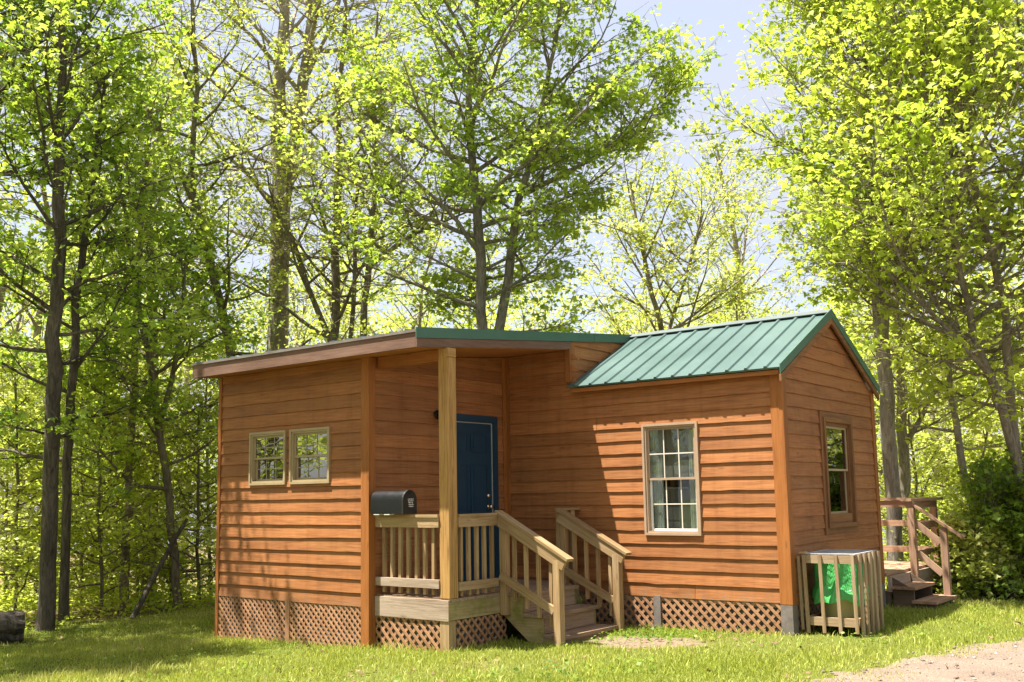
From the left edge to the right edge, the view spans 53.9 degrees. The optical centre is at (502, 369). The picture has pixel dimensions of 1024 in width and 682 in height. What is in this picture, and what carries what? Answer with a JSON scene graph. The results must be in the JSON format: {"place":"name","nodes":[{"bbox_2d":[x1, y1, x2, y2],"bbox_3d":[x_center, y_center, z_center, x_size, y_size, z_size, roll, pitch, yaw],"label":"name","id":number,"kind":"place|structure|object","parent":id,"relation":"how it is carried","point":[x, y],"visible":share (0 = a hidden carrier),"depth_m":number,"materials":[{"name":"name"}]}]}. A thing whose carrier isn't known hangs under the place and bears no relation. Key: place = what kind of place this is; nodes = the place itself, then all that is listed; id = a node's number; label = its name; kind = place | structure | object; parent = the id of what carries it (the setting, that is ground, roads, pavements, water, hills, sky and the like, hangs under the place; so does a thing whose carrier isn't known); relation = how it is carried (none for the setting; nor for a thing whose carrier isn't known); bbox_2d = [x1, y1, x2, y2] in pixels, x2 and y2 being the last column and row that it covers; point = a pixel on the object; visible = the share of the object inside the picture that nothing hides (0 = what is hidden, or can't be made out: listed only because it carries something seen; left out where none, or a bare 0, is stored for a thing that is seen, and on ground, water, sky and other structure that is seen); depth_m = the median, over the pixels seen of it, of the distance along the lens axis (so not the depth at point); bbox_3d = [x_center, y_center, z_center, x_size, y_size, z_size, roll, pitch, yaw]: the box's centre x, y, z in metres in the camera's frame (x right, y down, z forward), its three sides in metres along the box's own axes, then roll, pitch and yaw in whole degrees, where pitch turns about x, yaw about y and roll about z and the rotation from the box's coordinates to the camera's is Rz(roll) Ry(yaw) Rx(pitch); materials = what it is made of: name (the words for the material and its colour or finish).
{"place":"outdoors","nodes":[
{"label":"outdoors","id":0,"kind":"place"},
{"bbox_2d":[0,546,1023,681],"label":"ground","id":1,"kind":"structure","parent":0,"point":[511,629],"depth_m":10.42,"materials":[{"name":"green plant"}]},
{"bbox_2d":[0,610,24,644],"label":"log","id":2,"kind":"object","parent":1,"relation":"on","point":[12,626],"visible":0.91,"depth_m":13.28,"materials":[{"name":"grey wood"}]},
{"bbox_2d":[0,286,42,593],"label":"distant tree","id":3,"kind":"object","parent":1,"relation":"on","point":[22,319],"visible":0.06,"depth_m":56.00,"materials":[{"name":"green plant"}]},
{"bbox_2d":[0,237,78,525],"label":"woodland tree","id":4,"kind":"object","parent":1,"relation":"on","point":[16,328],"visible":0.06,"depth_m":36.19,"materials":[{"name":"green plant"}]},
{"bbox_2d":[0,371,95,609],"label":"sapling","id":5,"kind":"object","parent":1,"relation":"on","point":[35,468],"visible":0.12,"depth_m":19.97,"materials":[{"name":"green plant"}]},
{"bbox_2d":[0,308,110,609],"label":"sapling","id":6,"kind":"object","parent":1,"relation":"on","point":[15,559],"visible":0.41,"depth_m":16.85,"materials":[{"name":"green plant"}]},
{"bbox_2d":[0,393,113,602],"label":"sapling","id":7,"kind":"object","parent":1,"relation":"on","point":[27,469],"visible":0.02,"depth_m":23.57,"materials":[{"name":"green plant"}]},
{"bbox_2d":[0,355,118,603],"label":"sapling","id":8,"kind":"object","parent":1,"relation":"on","point":[14,467],"visible":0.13,"depth_m":20.86,"materials":[{"name":"green plant"}]},
{"bbox_2d":[0,5,144,468],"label":"tall tree","id":9,"kind":"object","parent":1,"relation":"on","point":[24,203],"visible":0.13,"depth_m":21.81,"materials":[{"name":"green plant"}]},
{"bbox_2d":[0,0,154,204],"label":"overhanging tree","id":10,"kind":"object","parent":1,"relation":"on","point":[39,5],"visible":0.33,"depth_m":16.29,"materials":[{"name":"green plant"}]},
{"bbox_2d":[0,341,164,605],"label":"sapling","id":11,"kind":"object","parent":1,"relation":"on","point":[82,480],"visible":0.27,"depth_m":18.45,"materials":[{"name":"green plant"}]},
{"bbox_2d":[0,349,183,612],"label":"sapling","id":12,"kind":"object","parent":1,"relation":"on","point":[98,496],"visible":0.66,"depth_m":16.97,"materials":[{"name":"green plant"}]},
{"bbox_2d":[0,19,188,623],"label":"maple tree","id":13,"kind":"object","parent":1,"relation":"on","point":[69,436],"visible":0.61,"depth_m":15.55,"materials":[{"name":"green plant"}]},
{"bbox_2d":[0,23,189,593],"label":"tall tree","id":14,"kind":"object","parent":1,"relation":"on","point":[36,324],"visible":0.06,"depth_m":24.36,"materials":[{"name":"green plant"}]},
{"bbox_2d":[0,228,195,601],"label":"woodland tree","id":15,"kind":"object","parent":1,"relation":"on","point":[117,393],"visible":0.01,"depth_m":36.51,"materials":[{"name":"green plant"}]},
{"bbox_2d":[12,223,188,595],"bbox_3d":[-11.657,1.527,30.715,5.683,12.289,5.249,5,-9,-41],"label":"woodland tree","id":16,"kind":"object","parent":1,"relation":"on","point":[99,346],"visible":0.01,"depth_m":31.17,"materials":[{"name":"green plant"}]},
{"bbox_2d":[2,44,225,582],"bbox_3d":[-13.810,-1.621,36.158,8.975,21.015,9.832,0,-7,-5],"label":"tall tree","id":17,"kind":"object","parent":1,"relation":"on","point":[24,327],"visible":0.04,"depth_m":35.46,"materials":[{"name":"green plant"}]},
{"bbox_2d":[37,310,192,602],"bbox_3d":[-7.551,1.702,19.986,3.507,5.952,3.408,-6,-9,38],"label":"sapling","id":18,"kind":"object","parent":1,"relation":"on","point":[134,553],"visible":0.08,"depth_m":19.71,"materials":[{"name":"green plant"}]},
{"bbox_2d":[0,0,237,631],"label":"maple tree","id":19,"kind":"object","parent":1,"relation":"on","point":[46,607],"visible":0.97,"depth_m":14.62,"materials":[{"name":"green plant"}]},
{"bbox_2d":[0,32,245,609],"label":"maple tree","id":20,"kind":"object","parent":1,"relation":"on","point":[159,87],"visible":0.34,"depth_m":17.87,"materials":[{"name":"green plant"}]},
{"bbox_2d":[60,361,216,601],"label":"sapling","id":21,"kind":"object","parent":1,"relation":"on","point":[181,578],"visible":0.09,"depth_m":21.77,"materials":[{"name":"green plant"}]},
{"bbox_2d":[0,4,279,602],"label":"maple tree","id":22,"kind":"object","parent":1,"relation":"on","point":[229,317],"visible":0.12,"depth_m":19.84,"materials":[{"name":"green plant"}]},
{"bbox_2d":[70,385,217,599],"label":"sapling","id":23,"kind":"object","parent":1,"relation":"on","point":[161,574],"visible":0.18,"depth_m":20.61,"materials":[{"name":"green plant"}]},
{"bbox_2d":[10,110,290,609],"bbox_3d":[-5.976,-0.214,17.613,4.536,8.868,4.459,5,-9,-38],"label":"maple tree","id":24,"kind":"object","parent":1,"relation":"on","point":[154,392],"visible":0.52,"depth_m":17.45,"materials":[{"name":"green plant"}]},
{"bbox_2d":[70,201,234,585],"bbox_3d":[-8.713,0.903,24.447,5.877,10.308,5.296,-2,-7,9],"label":"tall tree","id":25,"kind":"object","parent":1,"relation":"on","point":[184,374],"visible":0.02,"depth_m":23.89,"materials":[{"name":"green plant"}]},
{"bbox_2d":[89,370,218,601],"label":"sapling","id":26,"kind":"object","parent":1,"relation":"on","point":[207,540],"visible":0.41,"depth_m":18.32,"materials":[{"name":"green plant"}]},
{"bbox_2d":[67,112,268,597],"bbox_3d":[-10.937,-0.546,33.337,8.194,17.513,7.480,-2,-7,10],"label":"tall tree","id":27,"kind":"object","parent":1,"relation":"on","point":[186,379],"visible":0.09,"depth_m":33.93,"materials":[{"name":"green plant"}]},
{"bbox_2d":[139,336,248,598],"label":"sapling","id":28,"kind":"object","parent":1,"relation":"on","point":[206,491],"visible":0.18,"depth_m":20.51,"materials":[{"name":"green plant"}]},
{"bbox_2d":[11,0,383,357],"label":"forked tree","id":29,"kind":"object","parent":1,"relation":"on","point":[195,123],"visible":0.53,"depth_m":19.26,"materials":[{"name":"green plant"}]},
{"bbox_2d":[160,297,264,555],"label":"woodland tree","id":30,"kind":"object","parent":1,"relation":"on","point":[244,315],"visible":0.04,"depth_m":31.83,"materials":[{"name":"green plant"}]},
{"bbox_2d":[171,282,296,494],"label":"distant tree","id":31,"kind":"object","parent":1,"relation":"on","point":[256,347],"visible":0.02,"depth_m":51.37,"materials":[{"name":"green plant"}]},
{"bbox_2d":[210,272,319,539],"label":"distant tree","id":32,"kind":"object","parent":1,"relation":"on","point":[266,328],"visible":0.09,"depth_m":47.95,"materials":[{"name":"green plant"}]},
{"bbox_2d":[201,250,343,493],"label":"woodland tree","id":33,"kind":"object","parent":1,"relation":"on","point":[304,309],"visible":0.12,"depth_m":29.29,"materials":[{"name":"green plant"}]},
{"bbox_2d":[210,221,359,505],"bbox_3d":[-7.052,1.709,33.849,6.066,13.118,5.604,-5,-8,32],"label":"woodland tree","id":34,"kind":"object","parent":1,"relation":"on","point":[294,327],"visible":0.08,"depth_m":34.97,"materials":[{"name":"green plant"}]},
{"bbox_2d":[95,0,477,350],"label":"twin trunk tree","id":35,"kind":"object","parent":1,"relation":"on","point":[281,77],"visible":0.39,"depth_m":21.84,"materials":[{"name":"green plant"}]},
{"bbox_2d":[175,0,451,341],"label":"multi stem tree","id":36,"kind":"object","parent":1,"relation":"on","point":[335,272],"visible":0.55,"depth_m":20.88,"materials":[{"name":"green plant"}]},
{"bbox_2d":[290,254,371,343],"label":"woodland tree","id":37,"kind":"object","parent":1,"relation":"on","point":[331,303],"visible":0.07,"depth_m":42.01,"materials":[{"name":"green plant"}]},
{"bbox_2d":[289,219,379,344],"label":"woodland tree","id":38,"kind":"object","parent":1,"relation":"on","point":[341,263],"visible":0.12,"depth_m":32.40,"materials":[{"name":"green plant"}]},
{"bbox_2d":[298,232,399,340],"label":"distant tree","id":39,"kind":"object","parent":1,"relation":"on","point":[377,315],"visible":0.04,"depth_m":53.37,"materials":[{"name":"green plant"}]},
{"bbox_2d":[252,0,499,335],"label":"slim tree","id":40,"kind":"object","parent":1,"relation":"on","point":[417,226],"visible":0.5,"depth_m":19.73,"materials":[{"name":"green plant"}]},
{"bbox_2d":[339,210,463,335],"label":"distant tree","id":41,"kind":"object","parent":1,"relation":"on","point":[377,294],"visible":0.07,"depth_m":45.31,"materials":[{"name":"green plant"}]},
{"bbox_2d":[358,260,456,333],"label":"woodland tree","id":42,"kind":"object","parent":1,"relation":"on","point":[402,325],"visible":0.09,"depth_m":37.17,"materials":[{"name":"green plant"}]},
{"bbox_2d":[381,305,441,328],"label":"distant tree","id":43,"kind":"object","parent":1,"relation":"on","point":[416,317],"visible":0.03,"depth_m":61.44,"materials":[{"name":"green plant"}]},
{"bbox_2d":[357,176,468,330],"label":"woodland tree","id":44,"kind":"object","parent":1,"relation":"on","point":[420,323],"visible":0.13,"depth_m":28.00,"materials":[{"name":"green plant"}]},
{"bbox_2d":[0,530,942,628],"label":"undergrowth","id":45,"kind":"object","parent":1,"relation":"on","point":[24,601],"visible":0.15,"depth_m":17.60,"materials":[{"name":"green plant"}]},
{"bbox_2d":[428,217,538,329],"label":"distant tree","id":46,"kind":"object","parent":1,"relation":"on","point":[494,314],"visible":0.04,"depth_m":52.36,"materials":[{"name":"green plant"}]},
{"bbox_2d":[416,243,552,329],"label":"woodland tree","id":47,"kind":"object","parent":1,"relation":"on","point":[471,320],"visible":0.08,"depth_m":37.44,"materials":[{"name":"green plant"}]},
{"bbox_2d":[0,518,1020,681],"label":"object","id":48,"kind":"object","parent":1,"relation":"on","point":[140,603],"depth_m":15.90,"materials":[{"name":"brown wood"}]},
{"bbox_2d":[0,590,1023,681],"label":"lawn weeds","id":49,"kind":"object","parent":1,"relation":"on","point":[625,638],"visible":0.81,"depth_m":10.83,"materials":[{"name":"green plant"}]},
{"bbox_2d":[487,292,558,330],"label":"woodland tree","id":50,"kind":"object","parent":1,"relation":"on","point":[529,318],"visible":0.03,"depth_m":34.90,"materials":[{"name":"green plant"}]},
{"bbox_2d":[488,249,563,331],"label":"distant tree","id":51,"kind":"object","parent":1,"relation":"on","point":[529,290],"visible":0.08,"depth_m":56.79,"materials":[{"name":"green plant"}]},
{"bbox_2d":[191,309,885,651],"bbox_3d":[0.564,1.452,13.124,6.768,4.070,6.122,-6,-9,38],"label":"cabin","id":52,"kind":"object","parent":1,"relation":"on","point":[717,476],"visible":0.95,"depth_m":11.90,"materials":[{"name":"brown wood"}]},
{"bbox_2d":[248,430,286,485],"bbox_3d":[-2.873,1.100,12.480,0.690,0.658,0.118,-6,-9,38],"label":"window","id":53,"kind":"structure","parent":52,"relation":"in","point":[267,450],"depth_m":12.50,"materials":[{"name":"clear glass"}]},
{"bbox_2d":[289,427,330,483],"bbox_3d":[-2.263,1.031,12.006,0.707,0.658,0.118,-6,-9,38],"label":"window","id":54,"kind":"structure","parent":52,"relation":"in","point":[309,448],"depth_m":12.03,"materials":[{"name":"clear glass"}]},
{"bbox_2d":[371,490,416,514],"bbox_3d":[-1.199,1.471,11.147,0.516,0.268,0.218,-6,-9,38],"label":"mailbox","id":55,"kind":"object","parent":52,"relation":"on","point":[393,502],"visible":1,"depth_m":11.04,"materials":[{"name":"black metal"}]},
{"bbox_2d":[402,490,416,513],"bbox_3d":[-1.011,1.446,11.001,0.038,0.261,0.218,-6,-9,38],"label":"door","id":56,"kind":"structure","parent":55,"relation":"in","point":[409,499],"depth_m":10.99,"materials":[{"name":"black metal"}]},
{"bbox_2d":[438,414,499,581],"bbox_3d":[-0.411,1.619,12.689,0.119,2.100,1.130,-6,-9,38],"label":"door","id":57,"kind":"structure","parent":52,"relation":"in","point":[477,443],"depth_m":12.86,"materials":[{"name":"blue wood"}]},
{"bbox_2d":[641,421,701,535],"bbox_3d":[2.009,1.287,11.865,0.739,1.313,0.129,-6,-9,38],"label":"window","id":58,"kind":"structure","parent":52,"relation":"in","point":[670,451],"depth_m":11.92,"materials":[{"name":"beige glass"}]},
{"bbox_2d":[818,411,858,534],"bbox_3d":[4.066,1.257,12.272,0.130,1.446,1.100,-6,-9,38],"label":"window","id":59,"kind":"structure","parent":52,"relation":"in","point":[836,430],"depth_m":12.32,"materials":[{"name":"brown wood"}]},
{"bbox_2d":[520,269,593,332],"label":"woodland tree","id":60,"kind":"object","parent":1,"relation":"on","point":[565,311],"visible":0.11,"depth_m":30.27,"materials":[{"name":"green plant"}]},
{"bbox_2d":[571,270,640,333],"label":"distant tree","id":61,"kind":"object","parent":1,"relation":"on","point":[603,312],"visible":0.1,"depth_m":56.75,"materials":[{"name":"green plant"}]},
{"bbox_2d":[582,294,660,333],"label":"woodland tree","id":62,"kind":"object","parent":1,"relation":"on","point":[638,319],"visible":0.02,"depth_m":36.58,"materials":[{"name":"green plant"}]},
{"bbox_2d":[601,280,673,333],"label":"woodland tree","id":63,"kind":"object","parent":1,"relation":"on","point":[646,322],"visible":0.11,"depth_m":32.40,"materials":[{"name":"green plant"}]},
{"bbox_2d":[258,0,1023,575],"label":"twin maple","id":64,"kind":"object","parent":1,"relation":"on","point":[895,240],"depth_m":16.23,"materials":[{"name":"green plant"}]},
{"bbox_2d":[632,269,714,327],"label":"distant tree","id":65,"kind":"object","parent":1,"relation":"on","point":[679,320],"visible":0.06,"depth_m":55.93,"materials":[{"name":"green plant"}]},
{"bbox_2d":[564,113,805,334],"bbox_3d":[4.479,-0.335,25.306,6.121,12.424,5.638,4,-8,-33],"label":"young tree","id":66,"kind":"object","parent":1,"relation":"on","point":[641,237],"visible":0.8,"depth_m":24.70,"materials":[{"name":"green plant"}]},
{"bbox_2d":[657,264,732,329],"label":"distant tree","id":67,"kind":"object","parent":1,"relation":"on","point":[708,295],"visible":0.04,"depth_m":60.81,"materials":[{"name":"green plant"}]},
{"bbox_2d":[679,249,778,326],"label":"woodland tree","id":68,"kind":"object","parent":1,"relation":"on","point":[763,313],"visible":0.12,"depth_m":26.90,"materials":[{"name":"green plant"}]},
{"bbox_2d":[670,100,812,324],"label":"pale tree","id":69,"kind":"object","parent":1,"relation":"on","point":[695,126],"visible":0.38,"depth_m":37.91,"materials":[{"name":"green plant"}]},
{"bbox_2d":[695,242,788,320],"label":"distant tree","id":70,"kind":"object","parent":1,"relation":"on","point":[714,265],"visible":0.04,"depth_m":59.92,"materials":[{"name":"green plant"}]},
{"bbox_2d":[728,278,790,319],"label":"woodland tree","id":71,"kind":"object","parent":1,"relation":"on","point":[751,307],"visible":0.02,"depth_m":31.63,"materials":[{"name":"green plant"}]},
{"bbox_2d":[797,549,884,636],"bbox_3d":[3.724,2.429,11.080,0.655,0.880,0.892,-6,-9,35],"label":"bin enclosure","id":72,"kind":"object","parent":1,"relation":"on","point":[852,558],"visible":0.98,"depth_m":10.81,"materials":[{"name":"beige wood"}]},
{"bbox_2d":[812,563,869,618],"bbox_3d":[3.721,2.434,11.082,0.629,0.620,0.723,-6,-9,35],"label":"trash bin","id":73,"kind":"object","parent":72,"relation":"in","point":[846,592],"visible":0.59,"depth_m":10.86,"materials":[{"name":"green plastic"}]},
{"bbox_2d":[685,0,1023,590],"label":"maple tree","id":74,"kind":"object","parent":1,"relation":"on","point":[888,448],"visible":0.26,"depth_m":16.88,"materials":[{"name":"green plant"}]},
{"bbox_2d":[810,253,929,500],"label":"distant tree","id":75,"kind":"object","parent":1,"relation":"on","point":[850,331],"visible":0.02,"depth_m":54.33,"materials":[{"name":"green plant"}]},
{"bbox_2d":[838,304,941,528],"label":"distant tree","id":76,"kind":"object","parent":1,"relation":"on","point":[879,401],"visible":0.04,"depth_m":56.19,"materials":[{"name":"green plant"}]},
{"bbox_2d":[862,320,959,517],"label":"woodland tree","id":77,"kind":"object","parent":1,"relation":"on","point":[894,372],"visible":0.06,"depth_m":28.04,"materials":[{"name":"green plant"}]},
{"bbox_2d":[863,280,971,500],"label":"distant tree","id":78,"kind":"object","parent":1,"relation":"on","point":[910,406],"visible":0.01,"depth_m":49.98,"materials":[{"name":"green plant"}]},
{"bbox_2d":[811,637,1023,681],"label":"gravel drive","id":79,"kind":"structure","parent":1,"relation":"on","point":[965,671],"depth_m":8.55,"materials":[{"name":"beige gravel"}]},
{"bbox_2d":[714,639,1023,681],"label":"loose stones","id":80,"kind":"object","parent":79,"relation":"on","point":[955,647],"visible":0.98,"depth_m":8.73,"materials":[{"name":"beige gravel"}]},
{"bbox_2d":[818,29,1023,511],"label":"tall tree","id":81,"kind":"object","parent":1,"relation":"on","point":[862,319],"visible":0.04,"depth_m":27.52,"materials":[{"name":"green plant"}]},
{"bbox_2d":[820,239,1023,545],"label":"maple tree","id":82,"kind":"object","parent":1,"relation":"on","point":[904,457],"visible":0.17,"depth_m":20.42,"materials":[{"name":"green plant"}]},
{"bbox_2d":[880,497,964,608],"bbox_3d":[5.220,2.888,14.638,3.009,2.000,2.490,-6,-9,38],"label":"back porch","id":83,"kind":"object","parent":1,"relation":"on","point":[910,583],"visible":0.49,"depth_m":13.82,"materials":[{"name":"brown wood"}]},
{"bbox_2d":[874,385,974,586],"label":"sapling","id":84,"kind":"object","parent":1,"relation":"on","point":[942,476],"visible":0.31,"depth_m":21.90,"materials":[{"name":"green plant"}]},
{"bbox_2d":[879,366,970,500],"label":"sapling","id":85,"kind":"object","parent":1,"relation":"on","point":[913,418],"visible":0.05,"depth_m":29.92,"materials":[{"name":"green plant"}]},
{"bbox_2d":[883,489,968,561],"bbox_3d":[8.508,3.554,19.575,2.424,2.481,2.144,-6,-9,38],"label":"shrub","id":86,"kind":"object","parent":1,"relation":"on","point":[924,540],"visible":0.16,"depth_m":19.43,"materials":[{"name":"green plant"}]},
{"bbox_2d":[871,256,1003,498],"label":"woodland tree","id":87,"kind":"object","parent":1,"relation":"on","point":[955,381],"visible":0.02,"depth_m":40.20,"materials":[{"name":"green plant"}]},
{"bbox_2d":[876,288,1003,491],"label":"distant tree","id":88,"kind":"object","parent":1,"relation":"on","point":[921,433],"visible":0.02,"depth_m":43.71,"materials":[{"name":"green plant"}]},
{"bbox_2d":[867,3,1023,454],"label":"tall tree","id":89,"kind":"object","parent":1,"relation":"on","point":[925,435],"visible":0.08,"depth_m":23.24,"materials":[{"name":"green plant"}]},
{"bbox_2d":[874,292,1023,506],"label":"leaning tree","id":90,"kind":"object","parent":1,"relation":"on","point":[956,431],"visible":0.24,"depth_m":16.99,"materials":[{"name":"green plant"}]},
{"bbox_2d":[882,360,1021,552],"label":"sapling","id":91,"kind":"object","parent":1,"relation":"on","point":[912,486],"visible":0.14,"depth_m":24.95,"materials":[{"name":"green plant"}]},
{"bbox_2d":[911,367,1023,513],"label":"sapling","id":92,"kind":"object","parent":1,"relation":"on","point":[982,455],"visible":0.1,"depth_m":22.98,"materials":[{"name":"green plant"}]},
{"bbox_2d":[917,190,1023,474],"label":"woodland tree","id":93,"kind":"object","parent":1,"relation":"on","point":[990,321],"visible":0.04,"depth_m":36.47,"materials":[{"name":"green plant"}]},
{"bbox_2d":[919,508,1023,599],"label":"shrub","id":94,"kind":"object","parent":1,"relation":"on","point":[966,555],"visible":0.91,"depth_m":14.16,"materials":[{"name":"green plant"}]},
{"bbox_2d":[936,449,1023,600],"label":"shrub","id":95,"kind":"object","parent":1,"relation":"on","point":[1010,506],"visible":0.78,"depth_m":14.26,"materials":[{"name":"green plant"}]},
{"bbox_2d":[940,232,1023,452],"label":"woodland tree","id":96,"kind":"object","parent":1,"relation":"on","point":[1015,337],"visible":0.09,"depth_m":30.17,"materials":[{"name":"green plant"}]},
{"bbox_2d":[942,449,1023,520],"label":"shrub","id":97,"kind":"object","parent":1,"relation":"on","point":[955,497],"visible":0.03,"depth_m":15.97,"materials":[{"name":"green plant"}]},
{"bbox_2d":[955,428,1023,593],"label":"shrub","id":98,"kind":"object","parent":1,"relation":"on","point":[972,505],"visible":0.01,"depth_m":15.32,"materials":[{"name":"green plant"}]},
{"bbox_2d":[983,355,1023,470],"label":"sapling","id":99,"kind":"object","parent":1,"relation":"on","point":[1021,429],"visible":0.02,"depth_m":26.97,"materials":[{"name":"green plant"}]},
{"bbox_2d":[0,0,1023,550],"label":"sky","id":100,"kind":"structure","parent":0,"point":[713,14],"materials":[{"name":"white"}]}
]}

